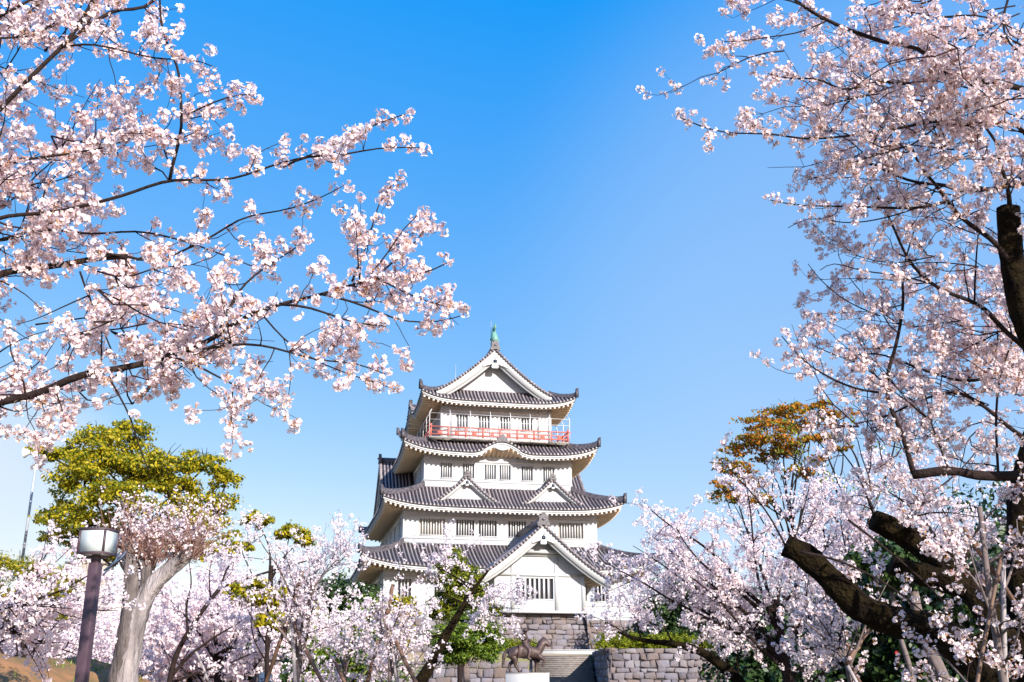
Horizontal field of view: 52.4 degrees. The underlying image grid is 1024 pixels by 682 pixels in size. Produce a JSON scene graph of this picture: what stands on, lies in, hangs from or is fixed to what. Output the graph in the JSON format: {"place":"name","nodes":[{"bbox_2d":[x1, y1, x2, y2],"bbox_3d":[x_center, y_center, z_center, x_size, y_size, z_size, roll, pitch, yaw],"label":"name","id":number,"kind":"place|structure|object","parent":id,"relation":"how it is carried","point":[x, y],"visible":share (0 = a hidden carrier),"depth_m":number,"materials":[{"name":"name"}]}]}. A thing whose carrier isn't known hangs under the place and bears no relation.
{"place":"outdoors","nodes":[
{"label":"outdoors","id":0,"kind":"place"},
{"bbox_2d":[0,653,150,681],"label":"earth bank","id":1,"kind":"structure","parent":0,"point":[9,666],"depth_m":17.73,"materials":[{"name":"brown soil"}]},
{"bbox_2d":[0,581,114,658],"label":"cherry tree","id":2,"kind":"object","parent":1,"relation":"on","point":[10,647],"visible":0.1,"depth_m":25.89,"materials":[{"name":"pink plant"}]},
{"bbox_2d":[112,565,259,681],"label":"cherry tree","id":3,"kind":"object","parent":1,"relation":"on","point":[156,615],"visible":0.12,"depth_m":25.23,"materials":[{"name":"pink plant"}]},
{"bbox_2d":[195,651,209,681],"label":"tree stake","id":4,"kind":"object","parent":1,"relation":"on","point":[202,665],"visible":1,"depth_m":20.03,"materials":[{"name":"white wood"}]},
{"bbox_2d":[139,540,319,681],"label":"cherry tree","id":5,"kind":"object","parent":1,"relation":"on","point":[232,648],"visible":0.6,"depth_m":22.77,"materials":[{"name":"pink plant"}]},
{"bbox_2d":[198,510,372,681],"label":"young cherry tree","id":6,"kind":"object","parent":1,"relation":"on","point":[303,624],"visible":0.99,"depth_m":16.36,"materials":[{"name":"pink plant"}]},
{"bbox_2d":[287,569,303,629],"bbox_3d":[-3.494,4.162,16.681,0.277,0.993,0.075,8,-19,-23],"label":"tree stake","id":7,"kind":"object","parent":6,"relation":"attached to","point":[298,585],"visible":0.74,"depth_m":16.72,"materials":[{"name":"wood"}]},
{"bbox_2d":[58,561,115,652],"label":"building","id":8,"kind":"structure","parent":0,"point":[85,567],"depth_m":68.75,"materials":[{"name":"beige"}]},
{"bbox_2d":[109,653,593,679],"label":"terrace","id":9,"kind":"structure","parent":0,"point":[421,658],"depth_m":79.03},
{"bbox_2d":[288,567,355,638],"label":"shrub","id":10,"kind":"object","parent":9,"relation":"on","point":[332,593],"visible":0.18,"depth_m":86.59,"materials":[{"name":"green plant"}]},
{"bbox_2d":[328,578,383,614],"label":"shrub","id":11,"kind":"object","parent":9,"relation":"on","point":[373,589],"visible":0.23,"depth_m":87.21,"materials":[{"name":"green plant"}]},
{"bbox_2d":[345,592,397,635],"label":"shrub","id":12,"kind":"object","parent":9,"relation":"on","point":[372,595],"visible":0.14,"depth_m":81.60,"materials":[{"name":"green plant"}]},
{"bbox_2d":[384,594,421,647],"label":"shrub","id":13,"kind":"object","parent":9,"relation":"on","point":[407,600],"visible":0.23,"depth_m":81.56,"materials":[{"name":"green plant"}]},
{"bbox_2d":[395,618,637,650],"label":"castle base wall","id":14,"kind":"structure","parent":9,"relation":"on","point":[592,630],"depth_m":94.83,"materials":[{"name":"stone"}]},
{"bbox_2d":[338,324,657,619],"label":"castle","id":15,"kind":"structure","parent":14,"relation":"on","point":[490,461],"depth_m":101.72,"materials":[{"name":"white paint"}]},
{"bbox_2d":[398,579,410,597],"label":"window","id":16,"kind":"structure","parent":15,"relation":"in","point":[407,582],"depth_m":93.58,"materials":[{"name":"white wood"}]},
{"bbox_2d":[419,519,444,535],"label":"window","id":17,"kind":"structure","parent":15,"relation":"in","point":[428,527],"depth_m":99.15,"materials":[{"name":"beige"}]},
{"bbox_2d":[440,463,451,478],"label":"window","id":18,"kind":"structure","parent":15,"relation":"in","point":[445,468],"depth_m":102.60,"materials":[{"name":"grey wood"}]},
{"bbox_2d":[456,414,467,428],"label":"window","id":19,"kind":"structure","parent":15,"relation":"in","point":[459,416],"depth_m":106.04,"materials":[{"name":"grey wood"}]},
{"bbox_2d":[455,520,474,536],"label":"window","id":20,"kind":"structure","parent":15,"relation":"in","point":[463,527],"depth_m":99.78,"materials":[{"name":"white wood"}]},
{"bbox_2d":[463,464,474,479],"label":"window","id":21,"kind":"structure","parent":15,"relation":"in","point":[465,466],"depth_m":103.14,"materials":[{"name":"grey"}]},
{"bbox_2d":[478,415,488,429],"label":"window","id":22,"kind":"structure","parent":15,"relation":"in","point":[481,417],"depth_m":106.50,"materials":[{"name":"grey"}]},
{"bbox_2d":[479,520,496,536],"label":"window","id":23,"kind":"structure","parent":15,"relation":"in","point":[486,528],"depth_m":100.20,"materials":[{"name":"white wood"}]},
{"bbox_2d":[484,465,496,479],"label":"window","id":24,"kind":"structure","parent":15,"relation":"in","point":[489,469],"depth_m":103.45,"materials":[{"name":"grey"}]},
{"bbox_2d":[500,416,509,430],"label":"window","id":25,"kind":"structure","parent":15,"relation":"in","point":[506,425],"depth_m":106.97,"materials":[{"name":"grey wood"}]},
{"bbox_2d":[500,465,510,480],"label":"window","id":26,"kind":"structure","parent":15,"relation":"in","point":[504,470],"depth_m":103.76,"materials":[{"name":"grey wood"}]},
{"bbox_2d":[508,521,524,537],"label":"window","id":27,"kind":"structure","parent":15,"relation":"in","point":[513,527],"depth_m":100.80,"materials":[{"name":"white wood"}]},
{"bbox_2d":[521,417,531,431],"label":"window","id":28,"kind":"structure","parent":15,"relation":"in","point":[523,420],"depth_m":107.39,"materials":[{"name":"grey"}]},
{"bbox_2d":[521,466,532,481],"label":"window","id":29,"kind":"structure","parent":15,"relation":"in","point":[526,471],"depth_m":104.20,"materials":[{"name":"grey"}]},
{"bbox_2d":[516,578,553,599],"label":"window","id":30,"kind":"structure","parent":15,"relation":"in","point":[543,587],"depth_m":91.45,"materials":[{"name":"white wood"}]},
{"bbox_2d":[543,467,552,481],"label":"window","id":31,"kind":"structure","parent":15,"relation":"in","point":[547,471],"depth_m":104.70,"materials":[{"name":"grey"}]},
{"bbox_2d":[559,523,583,539],"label":"window","id":32,"kind":"structure","parent":15,"relation":"in","point":[566,530],"depth_m":101.85,"materials":[{"name":"beige"}]},
{"bbox_2d":[594,586,607,601],"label":"window","id":33,"kind":"structure","parent":15,"relation":"in","point":[599,588],"depth_m":97.11,"materials":[{"name":"white wood"}]},
{"bbox_2d":[498,638,537,650],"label":"hedge","id":34,"kind":"object","parent":9,"relation":"on","point":[516,643],"visible":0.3,"depth_m":79.95,"materials":[{"name":"green plant"}]},
{"bbox_2d":[489,613,589,649],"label":"porch base wall","id":35,"kind":"structure","parent":9,"relation":"on","point":[564,631],"depth_m":90.87,"materials":[{"name":"stone"}]},
{"bbox_2d":[590,629,727,650],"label":"hedge","id":36,"kind":"object","parent":9,"relation":"on","point":[622,642],"visible":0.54,"depth_m":73.85,"materials":[{"name":"green plant"}]},
{"bbox_2d":[617,574,712,647],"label":"evergreen bush","id":37,"kind":"object","parent":9,"relation":"on","point":[670,618],"visible":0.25,"depth_m":81.73,"materials":[{"name":"green plant"}]},
{"bbox_2d":[667,570,762,640],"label":"evergreen bush","id":38,"kind":"object","parent":9,"relation":"on","point":[694,633],"visible":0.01,"depth_m":80.60,"materials":[{"name":"green plant"}]},
{"bbox_2d":[0,0,1023,634],"label":"sky","id":39,"kind":"structure","parent":0,"point":[628,264],"materials":[{"name":"blue"}]},
{"bbox_2d":[542,650,595,653],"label":"landing wall","id":40,"kind":"structure","parent":0,"point":[567,651],"depth_m":83.94,"materials":[{"name":"concrete"}]},
{"label":"ground","id":41,"kind":"structure","parent":0,"visible":0},
{"bbox_2d":[17,448,47,581],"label":"loudspeaker mast","id":42,"kind":"object","parent":41,"relation":"on","point":[25,453],"visible":0.24,"depth_m":44.99,"materials":[{"name":"grey metal"}]},
{"bbox_2d":[0,549,86,658],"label":"cherry tree","id":43,"kind":"object","parent":41,"relation":"on","point":[8,563],"visible":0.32,"depth_m":22.29,"materials":[{"name":"pink plant"}]},
{"bbox_2d":[5,597,118,663],"bbox_3d":[-12.571,8.778,28.508,4.571,4.234,4.170,-16,-24,40],"label":"cherry tree","id":44,"kind":"object","parent":41,"relation":"on","point":[70,638],"visible":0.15,"depth_m":28.48,"materials":[{"name":"pink plant"}]},
{"bbox_2d":[0,519,145,681],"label":"cherry tree","id":45,"kind":"object","parent":41,"relation":"on","point":[28,611],"visible":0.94,"depth_m":13.61,"materials":[{"name":"pink plant"}]},
{"bbox_2d":[74,527,126,681],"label":"street lamp","id":46,"kind":"object","parent":41,"relation":"on","point":[95,545],"visible":1,"depth_m":11.69,"materials":[{"name":"brown metal"}]},
{"bbox_2d":[71,605,163,681],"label":"cherry tree","id":47,"kind":"object","parent":41,"relation":"on","point":[141,666],"visible":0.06,"depth_m":31.40,"materials":[{"name":"pink plant"}]},
{"bbox_2d":[24,418,245,673],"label":"evergreen tree","id":48,"kind":"object","parent":41,"relation":"on","point":[122,461],"visible":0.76,"depth_m":41.50,"materials":[{"name":"green plant"}]},
{"bbox_2d":[95,615,211,681],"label":"cherry tree","id":49,"kind":"object","parent":41,"relation":"on","point":[142,654],"visible":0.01,"depth_m":37.68,"materials":[{"name":"pink plant"}]},
{"bbox_2d":[92,485,246,681],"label":"pollard tree","id":50,"kind":"object","parent":41,"relation":"on","point":[127,654],"visible":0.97,"depth_m":18.55,"materials":[{"name":"pink plant"}]},
{"bbox_2d":[0,0,470,476],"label":"cherry tree","id":51,"kind":"object","parent":41,"relation":"on","point":[163,358],"visible":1,"depth_m":7.17,"materials":[{"name":"pink plant"}]},
{"bbox_2d":[158,505,342,681],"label":"cherry tree","id":52,"kind":"object","parent":41,"relation":"on","point":[173,670],"visible":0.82,"depth_m":21.17,"materials":[{"name":"pink plant"}]},
{"bbox_2d":[222,577,295,680],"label":"shrubby tree","id":53,"kind":"object","parent":41,"relation":"on","point":[236,588],"visible":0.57,"depth_m":20.73,"materials":[{"name":"yellow plant"}]},
{"bbox_2d":[225,627,292,681],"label":"evergreen bush","id":54,"kind":"object","parent":41,"relation":"on","point":[283,678],"visible":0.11,"depth_m":24.20,"materials":[{"name":"green plant"}]},
{"bbox_2d":[194,542,341,681],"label":"cherry tree","id":55,"kind":"object","parent":41,"relation":"on","point":[280,610],"visible":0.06,"depth_m":29.29,"materials":[{"name":"pink plant"}]},
{"bbox_2d":[252,653,283,681],"bbox_3d":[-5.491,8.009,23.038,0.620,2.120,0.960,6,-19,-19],"label":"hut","id":56,"kind":"object","parent":41,"relation":"on","point":[257,677],"visible":0.33,"depth_m":22.87,"materials":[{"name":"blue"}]},
{"bbox_2d":[258,672,271,681],"bbox_3d":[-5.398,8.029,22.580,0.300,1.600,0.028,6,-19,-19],"label":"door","id":57,"kind":"structure","parent":56,"relation":"in","point":[261,675],"depth_m":22.76,"materials":[{"name":"blue"}]},
{"bbox_2d":[230,509,320,620],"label":"evergreen tree","id":58,"kind":"object","parent":41,"relation":"on","point":[285,532],"visible":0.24,"depth_m":43.40,"materials":[{"name":"green plant"}]},
{"bbox_2d":[264,622,287,681],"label":"tree stake","id":59,"kind":"object","parent":41,"relation":"on","point":[268,675],"visible":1,"depth_m":16.41,"materials":[{"name":"wood"}]},
{"bbox_2d":[229,585,341,673],"bbox_3d":[-7.514,10.276,33.824,3.987,4.668,5.381,0,-18,0],"label":"cherry tree","id":60,"kind":"object","parent":41,"relation":"on","point":[318,624],"visible":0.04,"depth_m":34.16,"materials":[{"name":"pink plant"}]},
{"bbox_2d":[291,616,296,681],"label":"tree stake","id":61,"kind":"object","parent":41,"relation":"on","point":[294,668],"visible":0.94,"depth_m":16.18,"materials":[{"name":"grey wood"}]},
{"bbox_2d":[292,622,323,681],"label":"tree stake","id":62,"kind":"object","parent":41,"relation":"on","point":[312,663],"visible":1,"depth_m":15.99,"materials":[{"name":"wood"}]},
{"bbox_2d":[285,626,340,681],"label":"shrub","id":63,"kind":"object","parent":41,"relation":"on","point":[321,651],"visible":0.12,"depth_m":32.05,"materials":[{"name":"green plant"}]},
{"bbox_2d":[334,661,345,681],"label":"tree stake","id":64,"kind":"object","parent":41,"relation":"on","point":[339,671],"visible":1,"depth_m":17.80,"materials":[{"name":"brown wood"}]},
{"bbox_2d":[311,607,373,651],"bbox_3d":[-6.583,11.878,38.260,3.298,4.149,3.147,-13,-22,35],"label":"shrub","id":65,"kind":"object","parent":41,"relation":"on","point":[342,622],"visible":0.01,"depth_m":38.41,"materials":[{"name":"green plant"}]},
{"bbox_2d":[302,640,382,681],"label":"shrub","id":66,"kind":"object","parent":41,"relation":"on","point":[358,669],"visible":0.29,"depth_m":28.33,"materials":[{"name":"green plant"}]},
{"bbox_2d":[275,582,410,681],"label":"young cherry tree","id":67,"kind":"object","parent":41,"relation":"on","point":[344,663],"visible":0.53,"depth_m":18.14,"materials":[{"name":"pink plant"}]},
{"bbox_2d":[202,651,534,681],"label":"retaining wall","id":68,"kind":"structure","parent":41,"relation":"on","point":[487,673],"depth_m":78.58,"materials":[{"name":"stone"}]},
{"bbox_2d":[323,625,422,681],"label":"shrub","id":69,"kind":"object","parent":41,"relation":"on","point":[402,663],"visible":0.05,"depth_m":34.14,"materials":[{"name":"green plant"}]},
{"bbox_2d":[366,639,380,681],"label":"tree stake","id":70,"kind":"object","parent":41,"relation":"on","point":[370,668],"visible":0.76,"depth_m":17.33,"materials":[{"name":"brown wood"}]},
{"bbox_2d":[334,574,444,681],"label":"young cherry tree","id":71,"kind":"object","parent":41,"relation":"on","point":[388,636],"visible":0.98,"depth_m":17.23,"materials":[{"name":"pink plant"}]},
{"bbox_2d":[385,584,394,614],"bbox_3d":[-2.057,4.350,17.511,0.157,0.516,0.095,0,-18,0],"label":"tree stake","id":72,"kind":"object","parent":71,"relation":"attached to","point":[387,611],"visible":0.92,"depth_m":17.48,"materials":[{"name":"brown wood"}]},
{"bbox_2d":[391,640,398,681],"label":"tree stake","id":73,"kind":"object","parent":41,"relation":"on","point":[395,668],"visible":0.78,"depth_m":17.07,"materials":[{"name":"white wood"}]},
{"bbox_2d":[393,638,417,681],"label":"tree stake","id":74,"kind":"object","parent":41,"relation":"on","point":[408,668],"visible":0.76,"depth_m":16.86,"materials":[{"name":"brown wood"}]},
{"bbox_2d":[350,519,537,681],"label":"leaning cherry tree","id":75,"kind":"object","parent":41,"relation":"on","point":[425,674],"visible":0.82,"depth_m":25.00,"materials":[{"name":"pink plant"}]},
{"bbox_2d":[424,546,504,681],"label":"conifer tree","id":76,"kind":"object","parent":41,"relation":"on","point":[449,605],"visible":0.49,"depth_m":44.50,"materials":[{"name":"green plant"}]},
{"bbox_2d":[418,607,512,681],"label":"clipped pine tree","id":77,"kind":"object","parent":41,"relation":"on","point":[464,650],"visible":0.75,"depth_m":37.89,"materials":[{"name":"green plant"}]},
{"bbox_2d":[505,673,549,681],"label":"stone pedestal","id":78,"kind":"object","parent":41,"relation":"on","point":[527,677],"visible":1,"depth_m":61.99,"materials":[{"name":"stone"}]},
{"bbox_2d":[502,625,549,672],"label":"equestrian statue","id":79,"kind":"object","parent":78,"relation":"on","point":[527,650],"visible":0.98,"depth_m":63.00,"materials":[{"name":"brown metal"}]},
{"bbox_2d":[537,656,594,681],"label":"stone stairs","id":80,"kind":"structure","parent":41,"relation":"on","point":[569,668],"depth_m":80.00,"materials":[{"name":"grey stone"}]},
{"bbox_2d":[574,522,761,681],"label":"cherry tree","id":81,"kind":"object","parent":41,"relation":"on","point":[722,666],"visible":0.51,"depth_m":20.40,"materials":[{"name":"pink plant"}]},
{"bbox_2d":[592,648,766,681],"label":"retaining wall","id":82,"kind":"structure","parent":41,"relation":"on","point":[639,665],"depth_m":72.95,"materials":[{"name":"stone"}]},
{"bbox_2d":[596,648,615,652],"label":"coping","id":83,"kind":"object","parent":82,"relation":"on","point":[606,650],"visible":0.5,"depth_m":73.50,"materials":[{"name":"stone"}]},
{"bbox_2d":[574,449,882,681],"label":"cherry tree","id":84,"kind":"object","parent":41,"relation":"on","point":[740,627],"visible":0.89,"depth_m":16.38,"materials":[{"name":"pink plant"}]},
{"bbox_2d":[698,585,832,681],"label":"evergreen bush","id":85,"kind":"object","parent":41,"relation":"on","point":[753,670],"visible":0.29,"depth_m":28.19,"materials":[{"name":"green plant"}]},
{"bbox_2d":[707,397,860,680],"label":"maple tree","id":86,"kind":"object","parent":41,"relation":"on","point":[754,439],"visible":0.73,"depth_m":27.30,"materials":[{"name":"orange plant"}]},
{"bbox_2d":[747,445,897,667],"bbox_3d":[6.896,5.198,20.378,4.212,5.956,3.767,-4,-18,11],"label":"cherry tree","id":87,"kind":"object","parent":41,"relation":"on","point":[843,542],"visible":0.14,"depth_m":20.22,"materials":[{"name":"pink plant"}]},
{"bbox_2d":[757,547,901,681],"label":"young cherry tree","id":88,"kind":"object","parent":41,"relation":"on","point":[831,645],"visible":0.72,"depth_m":12.40,"materials":[{"name":"pink plant"}]},
{"bbox_2d":[844,630,869,665],"bbox_3d":[4.143,3.671,12.471,0.621,0.435,0.062,16,-24,-41],"label":"tree stake","id":89,"kind":"object","parent":88,"relation":"attached to","point":[852,654],"visible":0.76,"depth_m":12.37,"materials":[{"name":"wood"}]},
{"bbox_2d":[636,0,1023,525],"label":"cherry tree","id":90,"kind":"object","parent":41,"relation":"on","point":[987,105],"visible":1,"depth_m":9.17,"materials":[{"name":"pink plant"}]},
{"bbox_2d":[775,398,906,541],"bbox_3d":[7.684,5.181,23.599,3.081,7.846,1.213,0,-18,0],"label":"bare tree","id":91,"kind":"object","parent":41,"relation":"on","point":[833,470],"visible":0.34,"depth_m":24.26,"materials":[{"name":"brown plant"}]},
{"bbox_2d":[841,654,857,681],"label":"tree stake","id":92,"kind":"object","parent":41,"relation":"on","point":[849,669],"visible":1,"depth_m":12.32,"materials":[{"name":"white wood"}]},
{"bbox_2d":[843,653,860,681],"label":"tree stake","id":93,"kind":"object","parent":41,"relation":"on","point":[855,672],"visible":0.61,"depth_m":12.50,"materials":[{"name":"brown wood"}]},
{"bbox_2d":[789,532,943,675],"bbox_3d":[7.731,6.088,21.276,3.980,4.758,3.330,0,-18,0],"label":"evergreen bush","id":94,"kind":"object","parent":41,"relation":"on","point":[823,607],"depth_m":21.53,"materials":[{"name":"green plant"}]},
{"bbox_2d":[781,582,960,681],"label":"evergreen bush","id":95,"kind":"object","parent":41,"relation":"on","point":[878,666],"visible":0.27,"depth_m":17.83,"materials":[{"name":"green plant"}]},
{"bbox_2d":[719,428,1023,681],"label":"old cherry tree","id":96,"kind":"object","parent":41,"relation":"on","point":[849,596],"visible":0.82,"depth_m":10.09,"materials":[{"name":"pink plant"}]},
{"bbox_2d":[843,537,927,681],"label":"thicket tree","id":97,"kind":"object","parent":41,"relation":"on","point":[855,557],"visible":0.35,"depth_m":14.89,"materials":[{"name":"green plant"}]},
{"bbox_2d":[864,535,949,681],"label":"thicket tree","id":98,"kind":"object","parent":41,"relation":"on","point":[936,663],"visible":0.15,"depth_m":14.71,"materials":[{"name":"green plant"}]},
{"bbox_2d":[849,441,1013,647],"bbox_3d":[8.148,4.679,18.490,4.087,5.782,5.114,-5,-19,15],"label":"cherry tree","id":99,"kind":"object","parent":41,"relation":"on","point":[930,518],"visible":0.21,"depth_m":18.36,"materials":[{"name":"pink plant"}]},
{"bbox_2d":[872,544,1003,666],"bbox_3d":[8.009,5.756,19.305,4.695,4.177,4.464,0,-18,0],"label":"evergreen bush","id":100,"kind":"object","parent":41,"relation":"on","point":[942,603],"visible":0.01,"depth_m":18.28,"materials":[{"name":"green plant"}]},
{"bbox_2d":[889,536,1007,681],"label":"evergreen bush","id":101,"kind":"object","parent":41,"relation":"on","point":[962,608],"visible":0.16,"depth_m":17.13,"materials":[{"name":"green plant"}]},
{"bbox_2d":[892,427,1023,681],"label":"young cherry tree","id":102,"kind":"object","parent":41,"relation":"on","point":[998,660],"visible":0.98,"depth_m":8.77,"materials":[{"name":"pink plant"}]},
{"bbox_2d":[962,527,1023,619],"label":"tree stake","id":103,"kind":"object","parent":102,"relation":"attached to","point":[993,572],"visible":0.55,"depth_m":8.90,"materials":[{"name":"grey wood"}]},
{"bbox_2d":[934,461,1014,603],"bbox_3d":[9.941,5.260,20.551,5.296,5.878,4.225,0,-18,0],"label":"evergreen bush","id":104,"kind":"object","parent":41,"relation":"on","point":[998,525],"visible":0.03,"depth_m":21.20,"materials":[{"name":"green plant"}]},
{"bbox_2d":[975,551,1003,681],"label":"tree stake","id":105,"kind":"object","parent":41,"relation":"on","point":[985,635],"visible":1,"depth_m":8.54,"materials":[{"name":"wood"}]},
{"bbox_2d":[1001,560,1008,681],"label":"tree stake","id":106,"kind":"object","parent":41,"relation":"on","point":[1003,606],"visible":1,"depth_m":8.72,"materials":[{"name":"grey wood"}]}
]}

